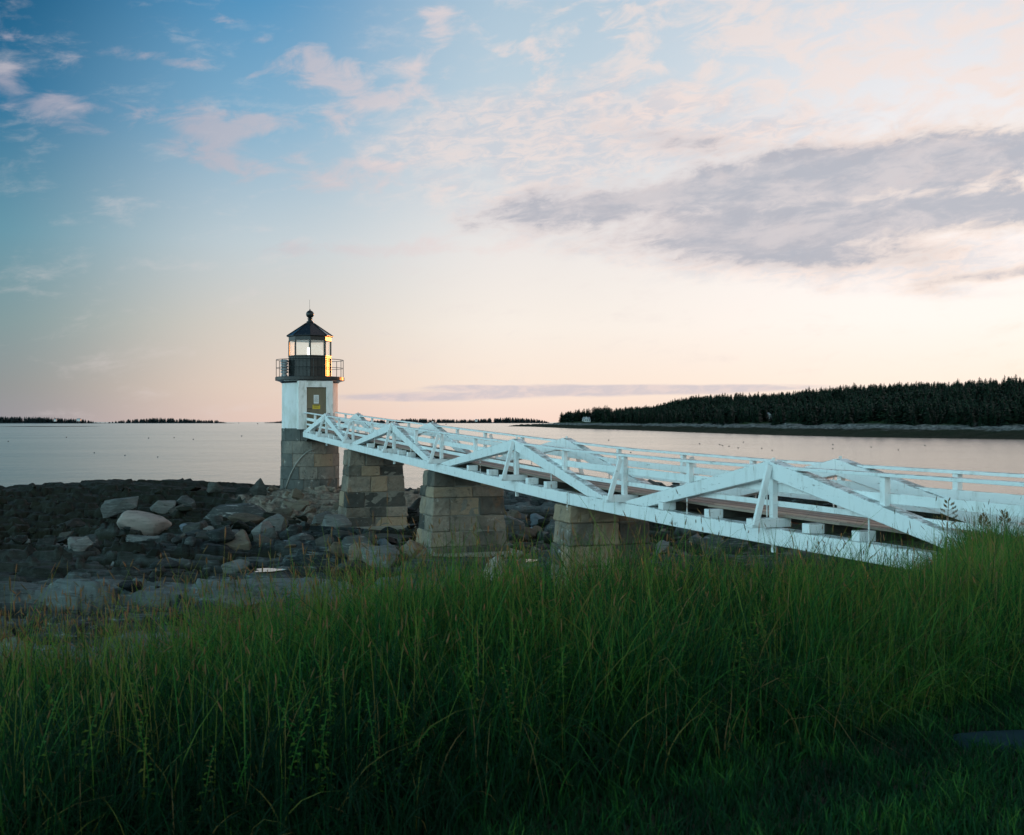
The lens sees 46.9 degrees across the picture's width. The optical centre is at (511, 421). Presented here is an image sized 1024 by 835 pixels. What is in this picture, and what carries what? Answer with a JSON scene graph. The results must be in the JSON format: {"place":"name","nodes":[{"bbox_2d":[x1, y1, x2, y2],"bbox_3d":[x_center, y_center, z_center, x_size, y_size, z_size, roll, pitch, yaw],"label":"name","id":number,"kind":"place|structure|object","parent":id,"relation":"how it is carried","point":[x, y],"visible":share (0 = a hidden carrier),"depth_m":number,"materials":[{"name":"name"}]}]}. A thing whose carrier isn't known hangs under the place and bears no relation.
{"place":"outdoors","nodes":[
{"label":"outdoors","id":0,"kind":"place"},
{"bbox_2d":[5,426,84,426],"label":"ledge","id":1,"kind":"object","parent":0,"point":[44,426],"visible":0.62,"depth_m":1224.55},
{"bbox_2d":[0,478,962,683],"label":"rocky shore","id":2,"kind":"structure","parent":0,"point":[19,517],"depth_m":37.07,"materials":[{"name":"stone"}]},
{"bbox_2d":[23,545,36,555],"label":"rock","id":3,"kind":"object","parent":2,"relation":"on","point":[30,549],"visible":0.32,"depth_m":36.89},
{"bbox_2d":[37,537,56,544],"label":"rock","id":4,"kind":"object","parent":2,"relation":"on","point":[47,541],"visible":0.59,"depth_m":41.20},
{"bbox_2d":[59,531,73,536],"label":"rock","id":5,"kind":"object","parent":2,"relation":"on","point":[65,534],"visible":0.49,"depth_m":47.04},
{"bbox_2d":[57,518,85,528],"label":"rock","id":6,"kind":"object","parent":2,"relation":"on","point":[74,522],"visible":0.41,"depth_m":53.53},
{"bbox_2d":[67,537,82,548],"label":"rock","id":7,"kind":"object","parent":2,"relation":"on","point":[72,540],"visible":0.44,"depth_m":39.97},
{"bbox_2d":[69,536,93,551],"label":"rock","id":8,"kind":"object","parent":2,"relation":"on","point":[85,543],"visible":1,"depth_m":39.19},
{"bbox_2d":[83,534,99,549],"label":"rock","id":9,"kind":"object","parent":2,"relation":"on","point":[93,538],"visible":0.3,"depth_m":40.49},
{"bbox_2d":[100,496,138,517],"bbox_3d":[-18.683,4.074,56.363,1.842,1.045,0.914,-18,0,0],"label":"rock","id":10,"kind":"object","parent":2,"relation":"on","point":[110,508],"visible":0.88,"depth_m":55.98,"materials":[{"name":"stone"}]},
{"bbox_2d":[126,535,159,541],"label":"rock","id":11,"kind":"object","parent":2,"relation":"on","point":[131,538],"visible":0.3,"depth_m":43.11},
{"bbox_2d":[117,510,171,535],"bbox_3d":[-14.622,4.091,46.986,1.924,1.064,1.553,8,0,0],"label":"boulder","id":12,"kind":"object","parent":2,"relation":"on","point":[147,523],"visible":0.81,"depth_m":46.37,"materials":[{"name":"stone"}]},
{"bbox_2d":[150,500,175,513],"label":"rock","id":13,"kind":"object","parent":2,"relation":"on","point":[161,507],"visible":0.84,"depth_m":57.24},
{"bbox_2d":[149,558,179,567],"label":"rock","id":14,"kind":"object","parent":2,"relation":"on","point":[164,562],"visible":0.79,"depth_m":35.09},
{"bbox_2d":[171,536,182,543],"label":"rock","id":15,"kind":"object","parent":2,"relation":"on","point":[176,540],"visible":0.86,"depth_m":40.81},
{"bbox_2d":[175,495,195,508],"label":"rock","id":16,"kind":"object","parent":2,"relation":"on","point":[186,501],"visible":0.74,"depth_m":57.97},
{"bbox_2d":[184,537,195,546],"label":"rock","id":17,"kind":"object","parent":2,"relation":"on","point":[191,541],"visible":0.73,"depth_m":39.97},
{"bbox_2d":[182,520,207,533],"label":"rock","id":18,"kind":"object","parent":2,"relation":"on","point":[200,525],"visible":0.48,"depth_m":45.66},
{"bbox_2d":[195,530,208,540],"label":"rock","id":19,"kind":"object","parent":2,"relation":"on","point":[202,534],"visible":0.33,"depth_m":42.86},
{"bbox_2d":[207,482,223,493],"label":"rock","id":20,"kind":"object","parent":2,"relation":"on","point":[212,487],"visible":1,"depth_m":62.43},
{"bbox_2d":[210,515,222,524],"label":"rock","id":21,"kind":"object","parent":2,"relation":"on","point":[216,519],"visible":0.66,"depth_m":51.74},
{"bbox_2d":[206,525,234,543],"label":"rock","id":22,"kind":"object","parent":2,"relation":"on","point":[217,535],"visible":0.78,"depth_m":40.42,"materials":[{"name":"stone"}]},
{"bbox_2d":[203,503,265,520],"bbox_3d":[-12.910,4.501,55.462,3.317,1.350,1.625,0,0,0],"label":"boulder","id":23,"kind":"object","parent":2,"relation":"on","point":[226,510],"visible":0.45,"depth_m":54.91,"materials":[{"name":"stone"}]},
{"bbox_2d":[221,559,249,572],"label":"rock","id":24,"kind":"object","parent":2,"relation":"on","point":[241,563],"visible":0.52,"depth_m":33.77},
{"bbox_2d":[210,594,262,611],"bbox_3d":[-6.250,4.131,26.637,1.154,0.447,0.664,0,0,15],"label":"rock","id":25,"kind":"object","parent":2,"relation":"on","point":[222,598],"visible":0.36,"depth_m":26.48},
{"bbox_2d":[225,529,251,550],"bbox_3d":[-9.425,4.327,40.894,1.184,1.132,1.185,0,0,4],"label":"rock","id":26,"kind":"object","parent":2,"relation":"on","point":[241,538],"visible":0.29,"depth_m":40.48,"materials":[{"name":"stone"}]},
{"bbox_2d":[228,513,264,524],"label":"rock","id":27,"kind":"object","parent":2,"relation":"on","point":[247,517],"visible":0.7,"depth_m":50.32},
{"bbox_2d":[250,478,266,496],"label":"rock","id":28,"kind":"object","parent":2,"relation":"on","point":[258,487],"visible":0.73,"depth_m":61.45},
{"bbox_2d":[253,534,272,542],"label":"rock","id":29,"kind":"object","parent":2,"relation":"on","point":[265,539],"visible":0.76,"depth_m":40.63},
{"bbox_2d":[251,521,276,535],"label":"rock","id":30,"kind":"object","parent":2,"relation":"on","point":[259,529],"visible":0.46,"depth_m":44.90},
{"bbox_2d":[255,568,284,571],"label":"tide pool water","id":31,"kind":"structure","parent":2,"relation":"on","point":[266,569],"depth_m":31.79,"materials":[{"name":"grey liquid"}]},
{"bbox_2d":[262,527,278,538],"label":"rock","id":32,"kind":"object","parent":2,"relation":"on","point":[270,533],"visible":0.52,"depth_m":43.44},
{"bbox_2d":[263,514,287,530],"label":"rock","id":33,"kind":"object","parent":2,"relation":"on","point":[277,521],"visible":0.43,"depth_m":47.04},
{"bbox_2d":[271,508,293,516],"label":"rock","id":34,"kind":"object","parent":2,"relation":"on","point":[288,511],"visible":0.32,"depth_m":56.50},
{"bbox_2d":[278,513,293,519],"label":"rock","id":35,"kind":"object","parent":2,"relation":"on","point":[285,516],"visible":0.22,"depth_m":53.63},
{"bbox_2d":[279,524,301,540],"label":"rock","id":36,"kind":"object","parent":2,"relation":"on","point":[292,529],"visible":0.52,"depth_m":43.79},
{"bbox_2d":[283,501,307,511],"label":"rock","id":37,"kind":"object","parent":2,"relation":"on","point":[297,506],"visible":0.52,"depth_m":57.48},
{"bbox_2d":[292,488,303,499],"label":"rock","id":38,"kind":"object","parent":2,"relation":"on","point":[297,494],"visible":0.84,"depth_m":59.67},
{"bbox_2d":[288,533,313,540],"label":"rock","id":39,"kind":"object","parent":2,"relation":"on","point":[301,536],"visible":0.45,"depth_m":42.72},
{"bbox_2d":[297,500,311,505],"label":"rock","id":40,"kind":"object","parent":2,"relation":"on","point":[307,502],"visible":0.73,"depth_m":57.98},
{"bbox_2d":[275,300,344,489],"bbox_3d":[-10.960,-1.410,63.967,3.720,10.420,3.785,0,0,0],"label":"lighthouse","id":41,"kind":"object","parent":2,"relation":"on","point":[309,383],"visible":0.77,"depth_m":62.72,"materials":[{"name":"stone"}]},
{"bbox_2d":[280,359,287,375],"bbox_3d":[-12.290,-2.897,63.700,0.420,0.925,0.420,0,0,0],"label":"fog signal","id":42,"kind":"object","parent":41,"relation":"attached to","point":[285,368],"visible":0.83,"depth_m":63.55,"materials":[{"name":"grey metal"}]},
{"bbox_2d":[307,387,325,427],"bbox_3d":[-10.365,-0.744,62.486,1.026,2.168,0.092,0,0,-20],"label":"door","id":43,"kind":"structure","parent":41,"relation":"in","point":[316,396],"depth_m":62.44,"materials":[{"name":"brown wood"}]},
{"bbox_2d":[312,511,331,525],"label":"rock","id":44,"kind":"object","parent":2,"relation":"on","point":[318,518],"visible":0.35,"depth_m":48.89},
{"bbox_2d":[315,534,333,546],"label":"rock","id":45,"kind":"object","parent":2,"relation":"on","point":[320,541],"visible":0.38,"depth_m":37.12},
{"bbox_2d":[327,542,342,557],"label":"rock","id":46,"kind":"object","parent":2,"relation":"on","point":[337,550],"visible":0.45,"depth_m":35.76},
{"bbox_2d":[321,514,351,528],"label":"rock","id":47,"kind":"object","parent":2,"relation":"on","point":[340,520],"visible":0.57,"depth_m":46.86,"materials":[{"name":"stone"}]},
{"bbox_2d":[330,529,354,536],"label":"rock","id":48,"kind":"object","parent":2,"relation":"on","point":[336,532],"visible":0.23,"depth_m":44.55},
{"bbox_2d":[332,560,372,575],"bbox_3d":[-4.565,4.239,33.971,1.061,0.538,1.282,1,-5,32],"label":"rock","id":49,"kind":"object","parent":2,"relation":"on","point":[353,564],"visible":0.36,"depth_m":33.62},
{"bbox_2d":[341,535,371,558],"bbox_3d":[-4.783,3.844,35.828,1.092,0.900,0.733,-18,6,38],"label":"rock","id":50,"kind":"object","parent":2,"relation":"on","point":[347,541],"visible":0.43,"depth_m":35.61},
{"bbox_2d":[361,531,374,544],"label":"rock","id":51,"kind":"object","parent":2,"relation":"on","point":[371,537],"visible":0.27,"depth_m":39.12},
{"bbox_2d":[338,449,415,529],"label":"stone pier","id":52,"kind":"structure","parent":2,"relation":"on","point":[370,484],"depth_m":51.50,"materials":[{"name":"stone"}]},
{"bbox_2d":[361,545,399,567],"bbox_3d":[-3.828,3.958,34.407,1.121,0.718,1.071,0,0,-5],"label":"rock","id":53,"kind":"object","parent":2,"relation":"on","point":[383,548],"visible":0.57,"depth_m":34.10,"materials":[{"name":"stone"}]},
{"bbox_2d":[377,538,390,545],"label":"rock","id":54,"kind":"object","parent":2,"relation":"on","point":[382,542],"visible":0.45,"depth_m":39.57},
{"bbox_2d":[358,533,413,540],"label":"rock","id":55,"kind":"object","parent":2,"relation":"on","point":[381,535],"visible":0.42,"depth_m":45.92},
{"bbox_2d":[400,539,426,557],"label":"rock","id":56,"kind":"object","parent":2,"relation":"on","point":[406,549],"visible":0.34,"depth_m":35.44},
{"bbox_2d":[410,498,420,509],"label":"rock","id":57,"kind":"object","parent":2,"relation":"on","point":[415,505],"visible":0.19,"depth_m":55.76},
{"bbox_2d":[416,548,431,558],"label":"rock","id":58,"kind":"object","parent":2,"relation":"on","point":[419,554],"visible":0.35,"depth_m":35.01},
{"bbox_2d":[0,482,929,622],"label":"beach stones","id":59,"kind":"object","parent":2,"relation":"on","point":[249,526],"visible":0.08,"depth_m":47.38,"materials":[{"name":"stone"}]},
{"bbox_2d":[416,470,522,556],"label":"stone pier","id":60,"kind":"structure","parent":2,"relation":"on","point":[447,500],"depth_m":39.09,"materials":[{"name":"stone"}]},
{"bbox_2d":[302,412,1023,569],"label":"footbridge","id":61,"kind":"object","parent":60,"relation":"on","point":[865,494],"visible":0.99,"depth_m":22.01,"materials":[{"name":"paint"}]},
{"bbox_2d":[484,555,504,579],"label":"boulder","id":62,"kind":"object","parent":2,"relation":"on","point":[493,558],"visible":0.16,"depth_m":31.66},
{"bbox_2d":[504,510,520,518],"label":"rock","id":63,"kind":"object","parent":2,"relation":"on","point":[514,513],"visible":0.3,"depth_m":54.61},
{"bbox_2d":[504,515,524,533],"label":"rock","id":64,"kind":"object","parent":2,"relation":"on","point":[517,523],"visible":0.48,"depth_m":44.76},
{"bbox_2d":[510,533,522,541],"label":"rock","id":65,"kind":"object","parent":2,"relation":"on","point":[516,536],"visible":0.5,"depth_m":43.77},
{"bbox_2d":[516,518,530,526],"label":"rock","id":66,"kind":"object","parent":2,"relation":"on","point":[528,522],"visible":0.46,"depth_m":50.35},
{"bbox_2d":[525,527,536,537],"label":"rock","id":67,"kind":"object","parent":2,"relation":"on","point":[533,532],"visible":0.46,"depth_m":46.08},
{"bbox_2d":[530,513,543,525],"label":"rock","id":68,"kind":"object","parent":2,"relation":"on","point":[534,517],"visible":0.67,"depth_m":52.54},
{"bbox_2d":[551,503,650,593],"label":"stone pier","id":69,"kind":"structure","parent":2,"relation":"on","point":[564,515],"depth_m":28.14,"materials":[{"name":"stone"}]},
{"bbox_2d":[655,540,668,554],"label":"rock","id":70,"kind":"object","parent":2,"relation":"on","point":[664,543],"visible":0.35,"depth_m":37.50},
{"bbox_2d":[689,534,700,541],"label":"rock","id":71,"kind":"object","parent":2,"relation":"on","point":[695,537],"visible":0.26,"depth_m":40.98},
{"bbox_2d":[699,534,723,552],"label":"rock","id":72,"kind":"object","parent":2,"relation":"on","point":[710,538],"visible":0.27,"depth_m":38.97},
{"bbox_2d":[704,545,721,554],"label":"rock","id":73,"kind":"object","parent":2,"relation":"on","point":[710,547],"visible":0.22,"depth_m":36.94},
{"bbox_2d":[722,538,747,554],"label":"rock","id":74,"kind":"object","parent":2,"relation":"on","point":[736,542],"visible":0.47,"depth_m":36.01,"materials":[{"name":"stone"}]},
{"bbox_2d":[0,422,1023,494],"bbox_3d":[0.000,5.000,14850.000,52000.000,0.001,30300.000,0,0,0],"label":"sea","id":75,"kind":"structure","parent":0,"point":[220,452],"depth_m":205.52,"materials":[{"name":"liquid"}]},
{"bbox_2d":[0,483,1023,834],"bbox_3d":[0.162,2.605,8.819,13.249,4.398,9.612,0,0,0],"label":"grass stalks","id":76,"kind":"object","parent":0,"point":[104,655],"depth_m":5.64,"materials":[{"name":"plant"}]},
{"bbox_2d":[0,490,1023,771],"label":"seed heads","id":77,"kind":"object","parent":76,"relation":"attached to","point":[332,572],"visible":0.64,"depth_m":5.90,"materials":[{"name":"plant"}]},
{"bbox_2d":[0,0,1023,421],"label":"sky","id":78,"kind":"structure","parent":0,"point":[541,210],"materials":[{"name":"blue"}]},
{"bbox_2d":[60,655,1023,834],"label":"grassy bank","id":79,"kind":"structure","parent":0,"point":[696,798],"depth_m":4.88,"materials":[{"name":"plant"}]},
{"bbox_2d":[21,528,1023,823],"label":"leafy weeds","id":80,"kind":"object","parent":79,"relation":"on","point":[403,720],"visible":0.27,"depth_m":5.21,"materials":[{"name":"green plant"}]},
{"bbox_2d":[937,498,957,624],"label":"flowering grass","id":81,"kind":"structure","parent":79,"relation":"on","point":[947,528],"depth_m":7.60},
{"bbox_2d":[950,730,1023,754],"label":"flat stone","id":82,"kind":"object","parent":79,"relation":"on","point":[1008,733],"visible":0.42,"depth_m":5.79,"materials":[{"name":"stone"}]},
{"bbox_2d":[511,420,1023,439],"bbox_3d":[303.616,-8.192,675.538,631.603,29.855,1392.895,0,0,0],"label":"headland","id":83,"kind":"structure","parent":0,"point":[883,429],"depth_m":426.02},
{"bbox_2d":[726,412,734,423],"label":"spruce tree","id":84,"kind":"object","parent":83,"relation":"on","point":[730,417],"visible":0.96,"depth_m":577.75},
{"bbox_2d":[771,412,777,425],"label":"spruce tree","id":85,"kind":"object","parent":83,"relation":"on","point":[774,418],"visible":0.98,"depth_m":519.27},
{"bbox_2d":[559,374,1023,425],"bbox_3d":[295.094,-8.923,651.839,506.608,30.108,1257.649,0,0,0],"label":"spruce wood","id":86,"kind":"object","parent":83,"relation":"on","point":[718,409],"visible":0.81,"depth_m":580.70,"materials":[{"name":"plant"}]},
{"bbox_2d":[797,410,804,424],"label":"spruce tree","id":87,"kind":"object","parent":83,"relation":"on","point":[801,419],"visible":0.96,"depth_m":489.83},
{"bbox_2d":[807,413,813,424],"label":"spruce tree","id":88,"kind":"object","parent":83,"relation":"on","point":[810,418],"visible":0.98,"depth_m":475.33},
{"bbox_2d":[840,405,852,424],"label":"spruce tree","id":89,"kind":"object","parent":83,"relation":"on","point":[847,418],"visible":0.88,"depth_m":439.53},
{"bbox_2d":[863,403,869,420],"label":"spruce tree","id":90,"kind":"object","parent":83,"relation":"on","point":[865,413],"visible":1,"depth_m":433.69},
{"bbox_2d":[884,408,890,423],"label":"spruce tree","id":91,"kind":"object","parent":83,"relation":"on","point":[887,419],"visible":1,"depth_m":421.60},
{"bbox_2d":[889,412,894,423],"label":"spruce tree","id":92,"kind":"object","parent":83,"relation":"on","point":[892,419],"visible":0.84,"depth_m":418.92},
{"bbox_2d":[894,405,902,422],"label":"spruce tree","id":93,"kind":"object","parent":83,"relation":"on","point":[896,415],"visible":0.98,"depth_m":422.00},
{"bbox_2d":[899,399,911,422],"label":"spruce tree","id":94,"kind":"object","parent":83,"relation":"on","point":[903,409],"visible":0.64,"depth_m":420.74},
{"bbox_2d":[903,411,910,424],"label":"spruce tree","id":95,"kind":"object","parent":83,"relation":"on","point":[907,421],"visible":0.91,"depth_m":408.85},
{"bbox_2d":[922,408,931,424],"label":"spruce tree","id":96,"kind":"object","parent":83,"relation":"on","point":[925,414],"visible":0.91,"depth_m":400.26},
{"bbox_2d":[924,412,931,424],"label":"spruce tree","id":97,"kind":"object","parent":83,"relation":"on","point":[929,420],"visible":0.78,"depth_m":397.86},
{"bbox_2d":[935,408,942,424],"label":"spruce tree","id":98,"kind":"object","parent":83,"relation":"on","point":[940,419],"visible":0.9,"depth_m":399.40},
{"bbox_2d":[950,408,957,423],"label":"spruce tree","id":99,"kind":"object","parent":83,"relation":"on","point":[954,419],"visible":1,"depth_m":386.91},
{"bbox_2d":[953,400,960,422],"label":"spruce tree","id":100,"kind":"object","parent":83,"relation":"on","point":[957,408],"visible":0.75,"depth_m":391.55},
{"bbox_2d":[955,407,964,423],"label":"spruce tree","id":101,"kind":"object","parent":83,"relation":"on","point":[961,420],"visible":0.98,"depth_m":388.47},
{"bbox_2d":[964,407,972,424],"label":"spruce tree","id":102,"kind":"object","parent":83,"relation":"on","point":[967,421],"visible":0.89,"depth_m":384.62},
{"bbox_2d":[967,409,975,426],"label":"spruce tree","id":103,"kind":"object","parent":83,"relation":"on","point":[971,422],"visible":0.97,"depth_m":380.61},
{"bbox_2d":[976,409,984,425],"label":"spruce tree","id":104,"kind":"object","parent":83,"relation":"on","point":[980,420],"visible":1,"depth_m":378.63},
{"bbox_2d":[982,412,987,425],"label":"spruce tree","id":105,"kind":"object","parent":83,"relation":"on","point":[985,420],"visible":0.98,"depth_m":378.00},
{"bbox_2d":[992,410,997,425],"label":"spruce tree","id":106,"kind":"object","parent":83,"relation":"on","point":[994,418],"visible":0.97,"depth_m":377.15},
{"bbox_2d":[997,410,1005,426],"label":"spruce tree","id":107,"kind":"object","parent":83,"relation":"on","point":[1000,418],"visible":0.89,"depth_m":373.12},
{"bbox_2d":[1000,405,1013,424],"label":"spruce tree","id":108,"kind":"object","parent":83,"relation":"on","point":[1007,415],"visible":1,"depth_m":369.60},
{"bbox_2d":[1009,406,1018,422],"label":"spruce tree","id":109,"kind":"object","parent":83,"relation":"on","point":[1013,417],"visible":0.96,"depth_m":372.05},
{"bbox_2d":[978,512,990,602],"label":"flowering grass","id":110,"kind":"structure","parent":0,"point":[981,517],"depth_m":8.10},
{"bbox_2d":[999,508,1010,589],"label":"flowering grass","id":111,"kind":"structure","parent":0,"point":[1004,515],"depth_m":8.60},
{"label":"round island","id":112,"kind":"structure","parent":0,"visible":0},
{"bbox_2d":[108,418,224,422],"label":"round island trees","id":113,"kind":"object","parent":112,"relation":"on","point":[161,420],"visible":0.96,"depth_m":3953.28,"materials":[{"name":"plant"}]},
{"bbox_3d":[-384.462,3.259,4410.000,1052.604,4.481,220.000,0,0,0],"label":"distant island","id":114,"kind":"structure","parent":0,"visible":0},
{"bbox_2d":[266,417,548,422],"bbox_3d":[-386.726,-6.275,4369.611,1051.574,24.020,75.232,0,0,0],"label":"distant island trees","id":115,"kind":"object","parent":114,"relation":"on","point":[497,420],"visible":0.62,"depth_m":4349.99,"materials":[{"name":"plant"}]},
{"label":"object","id":116,"kind":"structure","parent":0,"visible":0},
{"bbox_2d":[0,416,95,422],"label":"island trees","id":117,"kind":"object","parent":116,"relation":"on","point":[26,419],"visible":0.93,"depth_m":3652.01,"materials":[{"name":"plant"}]},
{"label":"rock","id":118,"kind":"object","parent":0,"visible":0},
{"bbox_2d":[348,542,374,561],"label":"boulder","id":119,"kind":"object","parent":118,"relation":"on","point":[351,547],"visible":0.32,"depth_m":34.65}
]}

